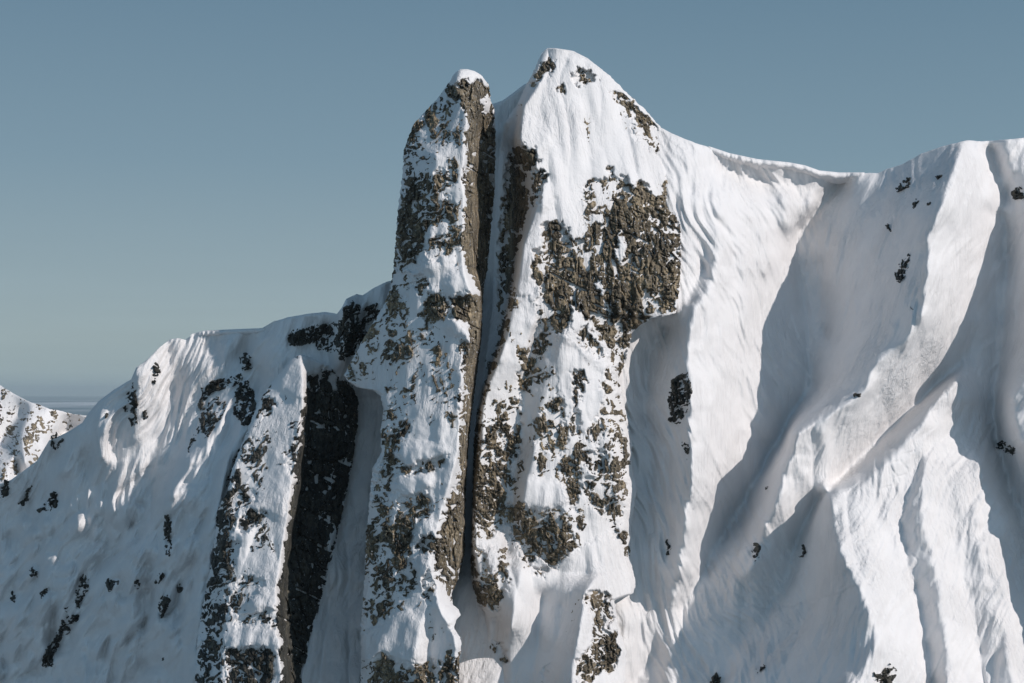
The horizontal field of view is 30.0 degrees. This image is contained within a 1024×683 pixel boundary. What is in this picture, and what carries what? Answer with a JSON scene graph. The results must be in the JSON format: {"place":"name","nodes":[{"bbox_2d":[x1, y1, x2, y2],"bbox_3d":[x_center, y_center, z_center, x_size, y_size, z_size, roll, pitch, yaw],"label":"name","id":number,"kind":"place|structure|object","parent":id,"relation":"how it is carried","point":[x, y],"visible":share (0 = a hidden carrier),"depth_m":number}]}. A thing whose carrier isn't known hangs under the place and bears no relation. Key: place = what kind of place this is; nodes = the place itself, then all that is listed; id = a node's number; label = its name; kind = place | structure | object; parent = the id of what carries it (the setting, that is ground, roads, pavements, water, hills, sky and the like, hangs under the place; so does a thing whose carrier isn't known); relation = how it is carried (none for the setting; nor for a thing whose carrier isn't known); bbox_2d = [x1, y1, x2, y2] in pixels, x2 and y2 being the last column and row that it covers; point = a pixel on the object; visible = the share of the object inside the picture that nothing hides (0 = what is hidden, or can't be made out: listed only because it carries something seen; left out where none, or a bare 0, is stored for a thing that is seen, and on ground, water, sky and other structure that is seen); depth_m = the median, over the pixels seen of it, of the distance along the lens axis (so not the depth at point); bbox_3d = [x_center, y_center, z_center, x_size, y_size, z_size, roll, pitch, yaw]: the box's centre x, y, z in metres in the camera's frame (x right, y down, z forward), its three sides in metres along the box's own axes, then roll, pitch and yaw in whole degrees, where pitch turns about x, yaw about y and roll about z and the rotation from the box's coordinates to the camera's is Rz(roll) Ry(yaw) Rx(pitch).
{"place":"outdoors","nodes":[
{"label":"outdoors","id":0,"kind":"place"},
{"bbox_2d":[0,385,85,483],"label":"hill","id":1,"kind":"structure","parent":0,"point":[28,429],"depth_m":1388.83},
{"bbox_2d":[19,396,104,415],"bbox_3d":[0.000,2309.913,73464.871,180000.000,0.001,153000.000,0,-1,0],"label":"ground","id":2,"kind":"structure","parent":0,"point":[81,405],"depth_m":67760.37},
{"bbox_2d":[0,281,390,682],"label":"hillside","id":3,"kind":"structure","parent":0,"point":[117,483],"depth_m":664.82},
{"bbox_2d":[0,479,9,497],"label":"rock outcrop","id":4,"kind":"object","parent":3,"relation":"on","point":[5,490],"visible":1,"depth_m":713.89},
{"bbox_2d":[10,591,15,602],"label":"rock outcrop","id":5,"kind":"object","parent":3,"relation":"on","point":[13,598],"visible":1,"depth_m":706.76},
{"bbox_2d":[18,485,31,505],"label":"rock outcrop","id":6,"kind":"object","parent":3,"relation":"on","point":[22,502],"visible":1,"depth_m":713.66},
{"bbox_2d":[29,567,37,576],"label":"rock outcrop","id":7,"kind":"object","parent":3,"relation":"on","point":[32,571],"visible":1,"depth_m":696.44},
{"bbox_2d":[39,588,47,598],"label":"rock outcrop","id":8,"kind":"object","parent":3,"relation":"on","point":[44,592],"visible":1,"depth_m":685.47},
{"bbox_2d":[36,491,57,512],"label":"rock outcrop","id":9,"kind":"object","parent":3,"relation":"on","point":[54,502],"visible":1,"depth_m":699.29},
{"bbox_2d":[50,432,57,449],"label":"rock outcrop","id":10,"kind":"object","parent":3,"relation":"on","point":[52,442],"visible":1,"depth_m":695.52},
{"bbox_2d":[42,607,78,667],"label":"rock outcrop","id":11,"kind":"object","parent":3,"relation":"on","point":[48,659],"visible":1,"depth_m":690.52},
{"bbox_2d":[75,574,88,608],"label":"rock outcrop","id":12,"kind":"object","parent":3,"relation":"on","point":[84,586],"visible":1,"depth_m":680.48},
{"bbox_2d":[105,578,118,591],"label":"rock outcrop","id":13,"kind":"object","parent":3,"relation":"on","point":[109,584],"visible":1,"depth_m":660.34},
{"bbox_2d":[126,382,136,426],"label":"rock outcrop","id":14,"kind":"object","parent":3,"relation":"on","point":[135,415],"visible":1,"depth_m":667.13},
{"bbox_2d":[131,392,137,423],"bbox_3d":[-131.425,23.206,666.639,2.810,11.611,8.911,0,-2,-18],"label":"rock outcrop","id":15,"kind":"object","parent":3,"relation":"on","point":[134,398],"visible":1,"depth_m":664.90},
{"bbox_2d":[142,410,147,419],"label":"rock outcrop","id":16,"kind":"object","parent":3,"relation":"on","point":[144,413],"visible":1,"depth_m":667.58},
{"bbox_2d":[150,362,160,383],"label":"rock outcrop","id":17,"kind":"object","parent":3,"relation":"on","point":[156,369],"visible":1,"depth_m":668.55},
{"bbox_2d":[154,573,164,583],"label":"rock outcrop","id":18,"kind":"object","parent":3,"relation":"on","point":[160,577],"visible":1,"depth_m":640.84},
{"bbox_2d":[158,595,170,617],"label":"rock outcrop","id":19,"kind":"object","parent":3,"relation":"on","point":[165,602],"visible":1,"depth_m":638.97},
{"bbox_2d":[163,514,171,556],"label":"rock outcrop","id":20,"kind":"object","parent":3,"relation":"on","point":[167,524],"visible":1,"depth_m":643.82},
{"bbox_2d":[177,584,182,592],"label":"rock outcrop","id":21,"kind":"object","parent":3,"relation":"on","point":[179,589],"visible":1,"depth_m":639.18},
{"bbox_2d":[188,435,195,452],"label":"rock outcrop","id":22,"kind":"object","parent":3,"relation":"on","point":[191,440],"visible":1,"depth_m":656.07},
{"bbox_2d":[201,396,225,437],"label":"rock outcrop","id":23,"kind":"object","parent":3,"relation":"on","point":[210,422],"visible":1,"depth_m":655.85},
{"bbox_2d":[196,373,242,433],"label":"rock outcrop","id":24,"kind":"object","parent":3,"relation":"on","point":[210,388],"visible":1,"depth_m":663.51},
{"bbox_2d":[190,321,275,336],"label":"snow cornice","id":25,"kind":"structure","parent":3,"relation":"on","point":[229,331],"depth_m":670.58},
{"bbox_2d":[226,449,239,486],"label":"rock outcrop","id":26,"kind":"object","parent":3,"relation":"on","point":[232,467],"visible":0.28,"depth_m":634.63},
{"bbox_2d":[233,380,256,425],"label":"rock outcrop","id":27,"kind":"object","parent":3,"relation":"on","point":[242,412],"visible":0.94,"depth_m":654.05},
{"bbox_2d":[239,352,252,370],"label":"rock outcrop","id":28,"kind":"object","parent":3,"relation":"on","point":[246,360],"visible":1,"depth_m":664.22},
{"bbox_2d":[195,355,358,682],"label":"rock buttress","id":29,"kind":"object","parent":3,"relation":"on","point":[279,512],"visible":0.99,"depth_m":614.78},
{"bbox_2d":[287,322,335,345],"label":"rock outcrop","id":30,"kind":"object","parent":3,"relation":"on","point":[298,337],"visible":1,"depth_m":651.70},
{"bbox_2d":[308,327,334,352],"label":"rock outcrop","id":31,"kind":"object","parent":3,"relation":"on","point":[322,339],"visible":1,"depth_m":652.79},
{"bbox_2d":[333,300,360,360],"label":"rock outcrop","id":32,"kind":"object","parent":3,"relation":"on","point":[351,337],"visible":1,"depth_m":641.09},
{"bbox_2d":[357,303,379,345],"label":"rock outcrop","id":33,"kind":"object","parent":3,"relation":"on","point":[364,321],"visible":0.34,"depth_m":649.10},
{"bbox_2d":[344,69,495,682],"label":"rock spire","id":34,"kind":"object","parent":3,"relation":"on","point":[414,362],"visible":1,"depth_m":598.49},
{"bbox_2d":[451,84,525,682],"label":"gully floor","id":35,"kind":"structure","parent":0,"point":[480,661],"depth_m":617.54},
{"bbox_2d":[0,0,1023,395],"label":"sky","id":36,"kind":"structure","parent":0,"point":[170,169]},
{"bbox_2d":[470,48,680,682],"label":"mountain peak","id":37,"kind":"structure","parent":0,"point":[587,263],"depth_m":614.06},
{"bbox_2d":[614,123,1023,682],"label":"hillside","id":38,"kind":"structure","parent":0,"point":[891,498],"depth_m":625.33},
{"bbox_2d":[665,539,670,554],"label":"rock outcrop","id":39,"kind":"object","parent":38,"relation":"on","point":[668,547],"visible":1,"depth_m":617.69},
{"bbox_2d":[667,372,692,423],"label":"rock outcrop","id":40,"kind":"object","parent":38,"relation":"on","point":[676,394],"visible":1,"depth_m":618.21},
{"bbox_2d":[681,442,689,453],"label":"rock outcrop","id":41,"kind":"object","parent":38,"relation":"on","point":[686,450],"visible":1,"depth_m":609.48},
{"bbox_2d":[710,672,720,682],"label":"rock outcrop","id":42,"kind":"object","parent":38,"relation":"on","point":[715,677],"visible":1,"depth_m":606.51},
{"bbox_2d":[751,543,760,560],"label":"rock outcrop","id":43,"kind":"object","parent":38,"relation":"on","point":[756,549],"visible":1,"depth_m":613.60},
{"bbox_2d":[709,146,864,183],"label":"snow cornice","id":44,"kind":"structure","parent":38,"relation":"on","point":[831,177],"depth_m":679.09},
{"bbox_2d":[798,544,805,557],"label":"rock outcrop","id":45,"kind":"object","parent":38,"relation":"on","point":[803,549],"visible":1,"depth_m":614.65},
{"bbox_2d":[874,663,896,682],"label":"rock outcrop","id":46,"kind":"object","parent":38,"relation":"on","point":[887,679],"visible":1,"depth_m":565.25},
{"bbox_2d":[894,253,909,282],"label":"rock outcrop","id":47,"kind":"object","parent":38,"relation":"on","point":[900,277],"visible":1,"depth_m":630.04},
{"bbox_2d":[895,177,910,191],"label":"rock outcrop","id":48,"kind":"object","parent":38,"relation":"on","point":[900,187],"visible":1,"depth_m":662.12},
{"bbox_2d":[996,440,1014,455],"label":"rock outcrop","id":49,"kind":"object","parent":38,"relation":"on","point":[1010,451],"visible":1,"depth_m":634.78},
{"bbox_2d":[1011,187,1023,199],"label":"rock outcrop","id":50,"kind":"object","parent":38,"relation":"on","point":[1015,193],"visible":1,"depth_m":661.84}
]}

